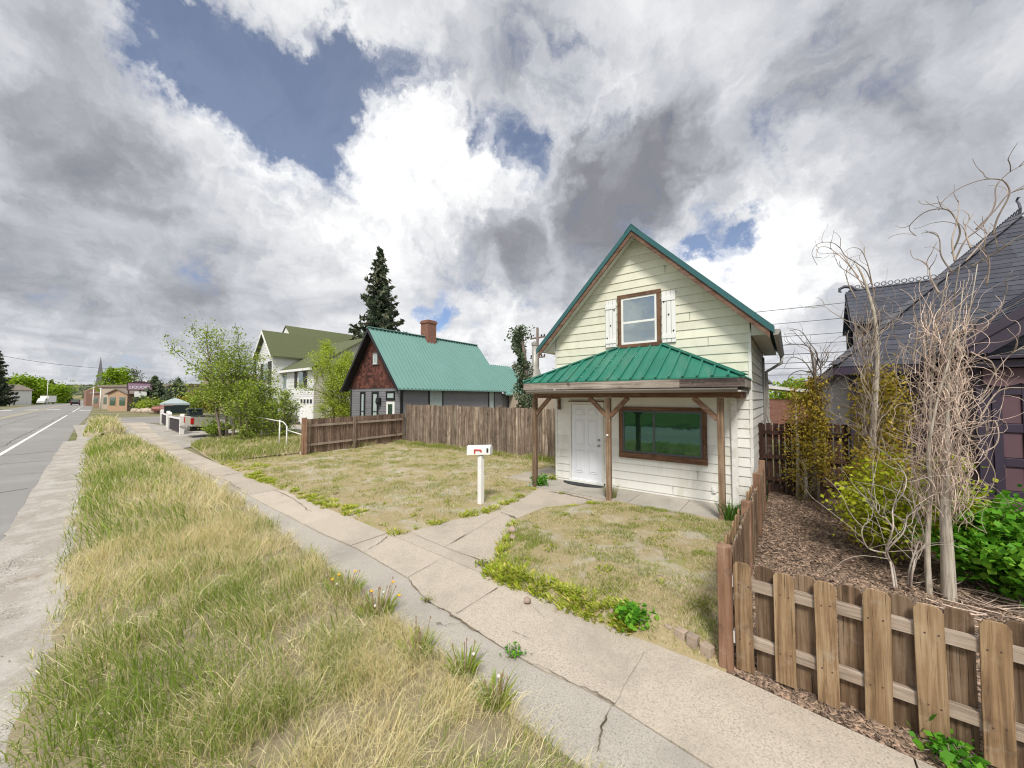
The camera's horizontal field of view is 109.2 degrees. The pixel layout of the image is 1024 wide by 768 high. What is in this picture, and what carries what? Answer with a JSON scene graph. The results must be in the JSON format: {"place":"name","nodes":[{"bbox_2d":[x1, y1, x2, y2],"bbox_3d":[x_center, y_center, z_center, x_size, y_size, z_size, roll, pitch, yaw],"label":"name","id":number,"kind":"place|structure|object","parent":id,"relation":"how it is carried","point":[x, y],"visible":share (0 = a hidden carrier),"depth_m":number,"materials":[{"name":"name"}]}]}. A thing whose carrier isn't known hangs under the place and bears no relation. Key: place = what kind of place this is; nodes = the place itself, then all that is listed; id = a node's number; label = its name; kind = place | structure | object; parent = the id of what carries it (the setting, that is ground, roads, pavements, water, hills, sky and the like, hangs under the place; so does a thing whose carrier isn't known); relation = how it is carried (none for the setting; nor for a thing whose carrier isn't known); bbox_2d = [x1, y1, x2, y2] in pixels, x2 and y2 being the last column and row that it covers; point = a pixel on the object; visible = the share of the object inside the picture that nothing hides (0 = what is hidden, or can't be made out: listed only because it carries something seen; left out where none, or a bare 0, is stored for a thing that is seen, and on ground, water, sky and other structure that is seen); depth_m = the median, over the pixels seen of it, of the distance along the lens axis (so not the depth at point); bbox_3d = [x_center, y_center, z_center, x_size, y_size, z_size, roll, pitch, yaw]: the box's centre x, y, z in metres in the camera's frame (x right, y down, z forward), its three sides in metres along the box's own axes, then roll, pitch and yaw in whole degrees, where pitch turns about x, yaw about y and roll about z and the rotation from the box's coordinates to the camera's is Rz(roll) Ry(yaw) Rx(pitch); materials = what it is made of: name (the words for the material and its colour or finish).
{"place":"outdoors","nodes":[
{"label":"outdoors","id":0,"kind":"place"},
{"bbox_2d":[0,401,91,540],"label":"road","id":1,"kind":"structure","parent":0,"point":[16,474],"depth_m":17.38,"materials":[{"name":"grey asphalt"}]},
{"bbox_2d":[0,406,82,455],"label":"road edge line","id":2,"kind":"object","parent":1,"relation":"on","point":[12,447],"visible":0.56,"depth_m":20.94,"materials":[{"name":"white paint"}]},
{"bbox_2d":[36,396,56,403],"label":"box truck","id":3,"kind":"object","parent":1,"relation":"on","point":[44,399],"visible":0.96,"depth_m":119.23,"materials":[{"name":"white paint"}]},
{"bbox_2d":[72,385,92,399],"bbox_3d":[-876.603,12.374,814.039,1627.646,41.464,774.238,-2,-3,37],"label":"hill","id":4,"kind":"structure","parent":0,"point":[77,397],"depth_m":422.39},
{"bbox_2d":[61,384,92,397],"bbox_3d":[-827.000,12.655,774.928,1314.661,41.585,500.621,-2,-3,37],"label":"woods","id":5,"kind":"object","parent":4,"relation":"on","point":[80,389],"visible":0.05,"depth_m":559.52,"materials":[{"name":"green plant"}]},
{"bbox_2d":[85,416,216,424],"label":"side street","id":6,"kind":"structure","parent":0,"point":[150,420],"depth_m":37.34,"materials":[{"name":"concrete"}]},
{"bbox_2d":[73,423,310,447],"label":"driveway","id":7,"kind":"structure","parent":0,"point":[185,439],"depth_m":22.02,"materials":[{"name":"grey concrete"}]},
{"bbox_2d":[83,424,124,436],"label":"verge island","id":8,"kind":"structure","parent":7,"relation":"on","point":[89,434],"depth_m":20.90,"materials":[{"name":"soil"}]},
{"bbox_2d":[196,418,230,436],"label":"shrub","id":9,"kind":"object","parent":7,"relation":"on","point":[213,428],"visible":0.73,"depth_m":19.87,"materials":[{"name":"green plant"}]},
{"bbox_2d":[180,406,299,435],"bbox_3d":[-16.572,2.132,22.561,1.940,1.816,5.720,-2,-3,39],"label":"pickup truck","id":10,"kind":"object","parent":7,"relation":"on","point":[192,421],"visible":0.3,"depth_m":20.66,"materials":[{"name":"silver metal"}]},
{"bbox_2d":[185,408,203,426],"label":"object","id":11,"kind":"object","parent":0,"point":[194,412],"visible":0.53,"depth_m":25.58,"materials":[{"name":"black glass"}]},
{"bbox_2d":[218,441,555,535],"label":"front lawn","id":12,"kind":"structure","parent":0,"point":[379,516],"depth_m":9.38,"materials":[{"name":"plant"}]},
{"bbox_2d":[236,443,731,611],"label":"lawn weeds","id":13,"kind":"object","parent":12,"relation":"on","point":[518,557],"visible":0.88,"depth_m":6.77,"materials":[{"name":"green plant"}]},
{"bbox_2d":[340,319,520,430],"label":"gabled house","id":14,"kind":"structure","parent":0,"point":[392,372],"depth_m":21.71,"materials":[{"name":"teal metal"}]},
{"bbox_2d":[360,392,365,415],"bbox_3d":[-8.803,1.501,21.436,0.537,2.100,0.070,-2,-3,37],"label":"window","id":15,"kind":"structure","parent":14,"relation":"in","point":[362,394],"depth_m":21.44,"materials":[{"name":"white glass"}]},
{"bbox_2d":[371,391,378,414],"bbox_3d":[-7.780,1.472,20.654,0.662,2.100,0.070,-2,-3,37],"label":"window","id":16,"kind":"structure","parent":14,"relation":"in","point":[374,408],"depth_m":20.70,"materials":[{"name":"grey glass"}]},
{"bbox_2d":[386,402,394,413],"bbox_3d":[-6.602,1.899,19.750,0.740,1.880,0.050,-2,-3,37],"label":"front door","id":17,"kind":"structure","parent":14,"relation":"in","point":[390,406],"depth_m":19.73,"materials":[{"name":"white paint"}]},
{"bbox_2d":[428,390,443,405],"bbox_3d":[-4.403,1.178,21.086,0.055,1.780,1.100,-2,-3,37],"label":"window","id":18,"kind":"structure","parent":14,"relation":"in","point":[434,397],"depth_m":21.06,"materials":[{"name":"grey glass"}]},
{"bbox_2d":[0,400,915,765],"bbox_3d":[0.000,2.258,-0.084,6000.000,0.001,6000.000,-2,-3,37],"label":"ground","id":19,"kind":"structure","parent":0,"point":[94,412],"depth_m":45.99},
{"bbox_2d":[0,351,20,406],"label":"spruce tree","id":20,"kind":"object","parent":19,"relation":"on","point":[5,393],"visible":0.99,"depth_m":92.88,"materials":[{"name":"green plant"}]},
{"bbox_2d":[4,373,33,399],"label":"street tree","id":21,"kind":"object","parent":19,"relation":"on","point":[12,381],"visible":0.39,"depth_m":118.22,"materials":[{"name":"green plant"}]},
{"bbox_2d":[8,384,33,404],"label":"shop building","id":22,"kind":"structure","parent":19,"relation":"on","point":[24,393],"depth_m":111.16,"materials":[{"name":"white paint"}]},
{"bbox_2d":[5,372,51,403],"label":"street tree","id":23,"kind":"object","parent":19,"relation":"on","point":[29,382],"visible":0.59,"depth_m":121.75,"materials":[{"name":"green plant"}]},
{"bbox_2d":[26,376,55,403],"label":"street tree","id":24,"kind":"object","parent":19,"relation":"on","point":[50,393],"visible":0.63,"depth_m":123.33,"materials":[{"name":"green plant"}]},
{"bbox_2d":[0,439,94,767],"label":"gravel shoulder","id":25,"kind":"object","parent":19,"relation":"on","point":[30,532],"visible":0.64,"depth_m":4.59},
{"bbox_2d":[0,555,53,753],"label":"pebbles","id":26,"kind":"object","parent":25,"relation":"on","point":[6,569],"visible":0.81,"depth_m":4.41,"materials":[{"name":"grey gravel"}]},
{"bbox_2d":[48,380,81,403],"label":"street tree","id":27,"kind":"object","parent":19,"relation":"on","point":[60,392],"visible":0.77,"depth_m":139.95,"materials":[{"name":"green plant"}]},
{"bbox_2d":[83,358,103,405],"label":"church","id":28,"kind":"structure","parent":19,"relation":"on","point":[87,400],"depth_m":98.34,"materials":[{"name":"brown brick"}]},
{"bbox_2d":[90,366,131,391],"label":"street tree","id":29,"kind":"object","parent":19,"relation":"on","point":[113,375],"visible":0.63,"depth_m":77.65,"materials":[{"name":"green plant"}]},
{"bbox_2d":[105,388,141,410],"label":"kiosk","id":30,"kind":"object","parent":19,"relation":"on","point":[117,399],"visible":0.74,"depth_m":61.28,"materials":[{"name":"wood"}]},
{"bbox_2d":[117,366,138,383],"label":"street tree","id":31,"kind":"object","parent":19,"relation":"on","point":[127,376],"visible":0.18,"depth_m":84.04,"materials":[{"name":"green plant"}]},
{"bbox_2d":[127,381,152,410],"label":"street sign","id":32,"kind":"object","parent":19,"relation":"on","point":[137,386],"visible":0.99,"depth_m":59.83,"materials":[{"name":"purple paint"}]},
{"bbox_2d":[126,375,169,409],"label":"spruce tree","id":33,"kind":"object","parent":19,"relation":"on","point":[159,388],"visible":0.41,"depth_m":61.32,"materials":[{"name":"green plant"}]},
{"bbox_2d":[97,384,206,408],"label":"commercial building","id":34,"kind":"structure","parent":19,"relation":"on","point":[104,397],"depth_m":72.73,"materials":[{"name":"beige paint"}]},
{"bbox_2d":[139,396,165,407],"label":"shrub","id":35,"kind":"object","parent":19,"relation":"on","point":[149,404],"visible":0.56,"depth_m":56.31,"materials":[{"name":"green plant"}]},
{"bbox_2d":[159,398,189,413],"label":"canopy tent","id":36,"kind":"object","parent":19,"relation":"on","point":[178,405],"visible":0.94,"depth_m":49.31,"materials":[{"name":"grey fabric"}]},
{"bbox_2d":[156,377,192,408],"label":"spruce tree","id":37,"kind":"object","parent":19,"relation":"on","point":[171,395],"visible":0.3,"depth_m":59.36,"materials":[{"name":"green plant"}]},
{"bbox_2d":[167,412,184,433],"bbox_3d":[-21.916,2.537,23.696,4.510,1.300,0.207,-2,-3,39],"label":"lattice fence","id":38,"kind":"object","parent":19,"relation":"on","point":[174,423],"visible":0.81,"depth_m":23.49,"materials":[{"name":"white paint"}]},
{"bbox_2d":[174,393,211,411],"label":"shrub","id":39,"kind":"object","parent":19,"relation":"on","point":[192,404],"visible":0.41,"depth_m":54.31,"materials":[{"name":"green plant"}]},
{"bbox_2d":[160,310,285,437],"bbox_3d":[-15.607,-0.388,20.035,6.052,6.924,5.984,-2,-3,37],"label":"aspen tree","id":40,"kind":"object","parent":19,"relation":"on","point":[218,390],"visible":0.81,"depth_m":19.23,"materials":[{"name":"green plant"}]},
{"bbox_2d":[209,324,274,432],"bbox_3d":[-14.763,-0.148,20.122,2.588,6.409,3.118,-2,-3,37],"label":"aspen tree","id":41,"kind":"object","parent":19,"relation":"on","point":[241,360],"visible":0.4,"depth_m":19.88,"materials":[{"name":"green plant"}]},
{"bbox_2d":[213,375,294,434],"bbox_3d":[-14.121,1.271,20.594,3.890,3.610,3.912,-1,-2,20],"label":"bush","id":42,"kind":"object","parent":19,"relation":"on","point":[270,392],"visible":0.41,"depth_m":20.27,"materials":[{"name":"green plant"}]},
{"bbox_2d":[190,437,408,462],"bbox_3d":[-9.379,2.889,19.538,8.450,0.135,12.200,-2,-3,37],"label":"grass plot","id":43,"kind":"object","parent":19,"relation":"on","point":[202,453],"depth_m":13.92,"materials":[{"name":"green plant"}]},
{"bbox_2d":[212,380,268,440],"bbox_3d":[-13.318,1.370,17.856,2.084,3.206,2.500,-2,-3,37],"label":"shrub","id":44,"kind":"object","parent":43,"relation":"on","point":[240,404],"visible":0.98,"depth_m":17.81,"materials":[{"name":"green plant"}]},
{"bbox_2d":[252,386,306,437],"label":"shrub","id":45,"kind":"object","parent":43,"relation":"on","point":[284,411],"visible":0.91,"depth_m":19.14,"materials":[{"name":"green plant"}]},
{"bbox_2d":[252,325,362,423],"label":"gabled house","id":46,"kind":"structure","parent":19,"relation":"on","point":[289,348],"depth_m":33.26,"materials":[{"name":"white"}]},
{"bbox_2d":[300,398,312,423],"bbox_3d":[-17.189,2.237,30.404,2.312,2.200,0.075,-2,-3,37],"label":"garage door","id":47,"kind":"structure","parent":46,"relation":"in","point":[305,412],"depth_m":30.36,"materials":[{"name":"white paint"}]},
{"bbox_2d":[0,414,622,767],"bbox_3d":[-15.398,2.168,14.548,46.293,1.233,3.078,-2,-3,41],"label":"tall grass","id":48,"kind":"structure","parent":19,"relation":"on","point":[337,648],"depth_m":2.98,"materials":[{"name":"green plant"}]},
{"bbox_2d":[321,569,368,599],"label":"dandelion","id":49,"kind":"object","parent":48,"relation":"on","point":[338,583],"visible":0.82,"depth_m":4.07,"materials":[{"name":"green plant"}]},
{"bbox_2d":[352,576,400,620],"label":"dandelion","id":50,"kind":"object","parent":48,"relation":"on","point":[388,604],"visible":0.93,"depth_m":3.74,"materials":[{"name":"green plant"}]},
{"bbox_2d":[395,615,441,663],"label":"dandelion","id":51,"kind":"object","parent":48,"relation":"on","point":[419,640],"visible":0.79,"depth_m":3.10,"materials":[{"name":"green plant"}]},
{"bbox_2d":[440,637,484,681],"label":"dandelion","id":52,"kind":"object","parent":48,"relation":"on","point":[470,663],"visible":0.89,"depth_m":2.89,"materials":[{"name":"green plant"}]},
{"bbox_2d":[467,665,522,713],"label":"dandelion","id":53,"kind":"object","parent":48,"relation":"on","point":[492,687],"visible":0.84,"depth_m":2.62,"materials":[{"name":"green plant"}]},
{"bbox_2d":[289,337,353,418],"bbox_3d":[-11.887,-0.009,25.279,5.346,6.529,5.929,-2,-3,37],"label":"willow tree","id":54,"kind":"object","parent":19,"relation":"on","point":[340,370],"visible":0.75,"depth_m":24.55,"materials":[{"name":"green plant"}]},
{"bbox_2d":[301,413,404,454],"bbox_3d":[-6.655,2.135,16.022,0.212,1.530,5.292,-1,-2,28],"label":"board fence","id":55,"kind":"object","parent":19,"relation":"on","point":[326,434],"visible":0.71,"depth_m":15.56,"materials":[{"name":"brown wood"}]},
{"bbox_2d":[348,246,407,339],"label":"spruce tree","id":56,"kind":"object","parent":19,"relation":"on","point":[377,299],"visible":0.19,"depth_m":45.08,"materials":[{"name":"green plant"}]},
{"bbox_2d":[122,423,709,767],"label":"sidewalk apron","id":57,"kind":"object","parent":19,"relation":"on","point":[628,741],"visible":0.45,"depth_m":2.79,"materials":[{"name":"concrete"}]},
{"bbox_2d":[499,641,531,659],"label":"weed","id":58,"kind":"object","parent":57,"relation":"on","point":[514,653],"visible":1,"depth_m":3.11,"materials":[{"name":"green plant"}]},
{"bbox_2d":[221,460,641,635],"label":"border weeds","id":59,"kind":"object","parent":19,"relation":"on","point":[497,566],"visible":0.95,"depth_m":4.40,"materials":[{"name":"green plant"}]},
{"bbox_2d":[467,445,492,503],"bbox_3d":[-0.689,1.919,7.559,0.548,1.328,0.187,-1,-2,17],"label":"mailbox","id":60,"kind":"object","parent":19,"relation":"on","point":[480,451],"visible":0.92,"depth_m":7.51,"materials":[{"name":"white paint"}]},
{"bbox_2d":[405,404,555,458],"bbox_3d":[-1.320,1.884,15.125,10.554,1.965,0.133,-2,-3,40],"label":"board fence","id":61,"kind":"object","parent":19,"relation":"on","point":[500,429],"visible":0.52,"depth_m":14.96,"materials":[{"name":"brown wood"}]},
{"bbox_2d":[504,324,538,408],"bbox_3d":[0.579,-0.237,20.345,2.896,6.644,1.922,-2,-3,37],"label":"ivy tree","id":62,"kind":"object","parent":19,"relation":"on","point":[519,349],"visible":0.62,"depth_m":20.22,"materials":[{"name":"green plant"}]},
{"bbox_2d":[509,341,554,408],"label":"house","id":63,"kind":"structure","parent":19,"relation":"on","point":[513,402],"depth_m":26.26,"materials":[{"name":"metal"}]},
{"bbox_2d":[530,327,544,366],"bbox_3d":[2.187,-0.642,31.101,1.504,8.406,0.315,-2,-3,37],"label":"utility pole","id":64,"kind":"object","parent":19,"relation":"on","point":[537,337],"visible":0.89,"depth_m":31.13,"materials":[{"name":"brown wood"}]},
{"bbox_2d":[526,479,740,522],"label":"porch slab","id":65,"kind":"structure","parent":19,"relation":"on","point":[688,506],"depth_m":7.82,"materials":[{"name":"concrete"}]},
{"bbox_2d":[529,472,548,485],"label":"weed","id":66,"kind":"object","parent":65,"relation":"on","point":[542,480],"visible":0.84,"depth_m":9.05,"materials":[{"name":"green plant"}]},
{"bbox_2d":[564,480,603,487],"bbox_3d":[1.726,2.514,9.104,1.119,0.012,0.300,-2,-3,37],"label":"doormat","id":67,"kind":"object","parent":65,"relation":"on","point":[581,484],"visible":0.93,"depth_m":9.08,"materials":[{"name":"black rubber"}]},
{"bbox_2d":[714,496,740,520],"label":"weed","id":68,"kind":"object","parent":65,"relation":"on","point":[729,514],"visible":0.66,"depth_m":6.47,"materials":[{"name":"green plant"}]},
{"bbox_2d":[523,224,783,521],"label":"gabled house","id":69,"kind":"structure","parent":19,"relation":"on","point":[656,380],"depth_m":8.12,"materials":[{"name":"white wood"}]},
{"bbox_2d":[572,404,601,482],"bbox_3d":[1.893,1.493,9.278,0.834,1.930,0.141,-2,-3,37],"label":"front door","id":70,"kind":"structure","parent":69,"relation":"in","point":[586,419],"depth_m":9.27,"materials":[{"name":"white paint"}]},
{"bbox_2d":[617,289,661,347],"bbox_3d":[2.980,-1.511,8.566,1.014,1.290,0.070,-2,-3,37],"label":"window","id":71,"kind":"structure","parent":69,"relation":"in","point":[639,313],"depth_m":8.54,"materials":[{"name":"white paint"}]},
{"bbox_2d":[619,406,707,465],"bbox_3d":[3.334,1.122,8.196,1.896,1.206,0.070,-2,-3,37],"label":"window","id":72,"kind":"structure","parent":69,"relation":"in","point":[667,434],"depth_m":8.13,"materials":[{"name":"green glass"}]},
{"bbox_2d":[674,626,687,641],"bbox_3d":[1.512,2.288,3.262,0.094,0.170,0.094,2,-3,-38],"label":"edging brick","id":73,"kind":"object","parent":19,"relation":"on","point":[678,630],"visible":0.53,"depth_m":3.25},
{"bbox_2d":[686,631,699,650],"bbox_3d":[1.578,2.283,3.176,0.094,0.175,0.088,2,-3,-42],"label":"edging brick","id":74,"kind":"object","parent":19,"relation":"on","point":[692,640],"visible":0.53,"depth_m":3.16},
{"bbox_2d":[699,641,714,660],"bbox_3d":[1.654,2.292,3.088,0.093,0.150,0.095,1,-2,-29],"label":"edging brick","id":75,"kind":"object","parent":19,"relation":"on","point":[706,648],"visible":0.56,"depth_m":3.07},
{"bbox_2d":[722,460,765,627],"bbox_3d":[3.293,1.938,5.010,0.108,1.100,4.930,-2,-3,37],"label":"picket fence","id":76,"kind":"object","parent":19,"relation":"on","point":[742,538],"visible":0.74,"depth_m":4.45,"materials":[{"name":"brown wood"}]},
{"bbox_2d":[769,375,807,398],"bbox_3d":[25.991,1.351,34.141,4.946,4.477,4.660,-1,-2,20],"label":"street tree","id":77,"kind":"object","parent":19,"relation":"on","point":[773,395],"visible":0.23,"depth_m":33.65,"materials":[{"name":"green plant"}]},
{"bbox_2d":[758,423,851,499],"bbox_3d":[6.394,1.715,7.985,1.615,1.769,0.150,-2,-3,36],"label":"board fence","id":78,"kind":"object","parent":19,"relation":"on","point":[769,455],"visible":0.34,"depth_m":8.11,"materials":[{"name":"brown wood"}]},
{"bbox_2d":[717,542,1023,767],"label":"picket fence","id":79,"kind":"object","parent":19,"relation":"on","point":[900,659],"visible":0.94,"depth_m":2.46,"materials":[{"name":"brown wood"}]},
{"bbox_2d":[729,476,1023,767],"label":"mulch bed","id":80,"kind":"object","parent":19,"relation":"on","point":[849,561],"visible":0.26,"depth_m":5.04,"materials":[{"name":"brown wood"}]},
{"bbox_2d":[775,381,812,497],"bbox_3d":[6.098,1.212,7.844,0.726,2.665,0.777,-2,-3,37],"label":"cedar shrub","id":81,"kind":"object","parent":80,"relation":"on","point":[796,432],"visible":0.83,"depth_m":7.84,"materials":[{"name":"green plant"}]},
{"bbox_2d":[786,452,823,502],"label":"cedar shrub","id":82,"kind":"object","parent":80,"relation":"on","point":[805,486],"visible":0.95,"depth_m":7.56,"materials":[{"name":"green plant"}]},
{"bbox_2d":[777,321,854,497],"bbox_3d":[6.401,0.502,7.680,1.258,3.736,1.072,-2,-3,37],"label":"curly willow","id":83,"kind":"object","parent":80,"relation":"on","point":[814,369],"visible":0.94,"depth_m":7.57,"materials":[{"name":"brown plant"}]},
{"bbox_2d":[791,371,843,501],"bbox_3d":[6.403,1.122,7.602,0.742,2.826,0.833,2,-3,-39],"label":"cedar shrub","id":84,"kind":"object","parent":80,"relation":"on","point":[822,424],"visible":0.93,"depth_m":7.55,"materials":[{"name":"green plant"}]},
{"bbox_2d":[813,426,911,553],"bbox_3d":[5.115,1.536,5.292,1.095,1.828,1.092,-1,-2,18],"label":"cedar shrub","id":85,"kind":"object","parent":80,"relation":"on","point":[859,467],"visible":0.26,"depth_m":5.33,"materials":[{"name":"green plant"}]},
{"bbox_2d":[802,225,934,495],"bbox_3d":[5.615,-0.265,5.807,1.589,5.029,1.098,-2,-3,37],"label":"curly willow","id":86,"kind":"object","parent":80,"relation":"on","point":[873,427],"visible":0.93,"depth_m":5.73,"materials":[{"name":"beige plant"}]},
{"bbox_2d":[832,352,927,512],"bbox_3d":[5.960,0.969,5.858,1.126,3.002,1.163,0,-2,8],"label":"cedar shrub","id":87,"kind":"object","parent":80,"relation":"on","point":[889,390],"visible":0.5,"depth_m":5.75,"materials":[{"name":"green plant"}]},
{"bbox_2d":[807,443,994,588],"bbox_3d":[4.325,1.518,4.177,1.130,1.620,1.041,0,-2,-1],"label":"curly willow","id":88,"kind":"object","parent":80,"relation":"on","point":[910,571],"visible":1,"depth_m":4.08,"materials":[{"name":"beige plant"}]},
{"bbox_2d":[862,142,1023,601],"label":"curly willow","id":89,"kind":"object","parent":80,"relation":"on","point":[946,492],"visible":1,"depth_m":3.98,"materials":[{"name":"beige plant"}]},
{"bbox_2d":[905,714,991,767],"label":"weed","id":90,"kind":"object","parent":80,"relation":"on","point":[950,754],"visible":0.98,"depth_m":2.18,"materials":[{"name":"green plant"}]},
{"bbox_2d":[894,484,1023,606],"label":"shrub","id":91,"kind":"object","parent":80,"relation":"on","point":[991,554],"visible":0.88,"depth_m":3.91,"materials":[{"name":"green plant"}]},
{"bbox_2d":[902,572,1023,627],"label":"fallen twigs","id":92,"kind":"object","parent":80,"relation":"on","point":[997,607],"visible":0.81,"depth_m":3.77,"materials":[{"name":"wood"}]},
{"bbox_2d":[820,441,962,565],"bbox_3d":[4.866,1.577,4.732,1.317,1.669,1.272,-2,-3,37],"label":"shrub","id":93,"kind":"object","parent":19,"relation":"on","point":[883,501],"visible":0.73,"depth_m":4.69,"materials":[{"name":"green plant"}]},
{"bbox_2d":[899,450,1010,576],"bbox_3d":[5.255,1.584,4.343,0.960,1.624,0.878,0,-2,-4],"label":"shrub","id":94,"kind":"object","parent":19,"relation":"on","point":[965,509],"visible":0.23,"depth_m":4.30,"materials":[{"name":"green plant"}]},
{"bbox_2d":[191,431,755,671],"bbox_3d":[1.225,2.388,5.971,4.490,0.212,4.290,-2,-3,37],"label":"side lawn","id":95,"kind":"structure","parent":0,"point":[657,556],"depth_m":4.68,"materials":[{"name":"plant"}]},
{"bbox_2d":[610,598,659,630],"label":"weed","id":96,"kind":"object","parent":95,"relation":"on","point":[630,619],"visible":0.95,"depth_m":3.46,"materials":[{"name":"green plant"}]},
{"bbox_2d":[395,467,605,572],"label":"garden path","id":97,"kind":"structure","parent":0,"point":[473,542],"depth_m":6.09,"materials":[{"name":"concrete"}]},
{"bbox_2d":[0,0,1023,394],"label":"sky","id":98,"kind":"structure","parent":0,"point":[247,164],"materials":[{"name":"white"}]},
{"bbox_2d":[125,422,935,767],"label":"sidewalk","id":99,"kind":"structure","parent":0,"point":[709,716],"depth_m":2.96,"materials":[{"name":"concrete"}]},
{"bbox_2d":[204,473,643,750],"bbox_3d":[-3.006,2.504,8.271,12.932,0.001,5.268,-2,-3,37],"label":"sidewalk crack","id":100,"kind":"object","parent":99,"relation":"on","point":[602,723],"visible":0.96,"depth_m":3.52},
{"bbox_2d":[769,386,819,440],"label":"garage","id":101,"kind":"structure","parent":0,"point":[776,408],"depth_m":19.68,"materials":[{"name":"brick"}]},
{"bbox_2d":[819,197,1023,518],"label":"gabled house","id":102,"kind":"structure","parent":0,"point":[1008,452],"depth_m":6.91,"materials":[{"name":"grey"}]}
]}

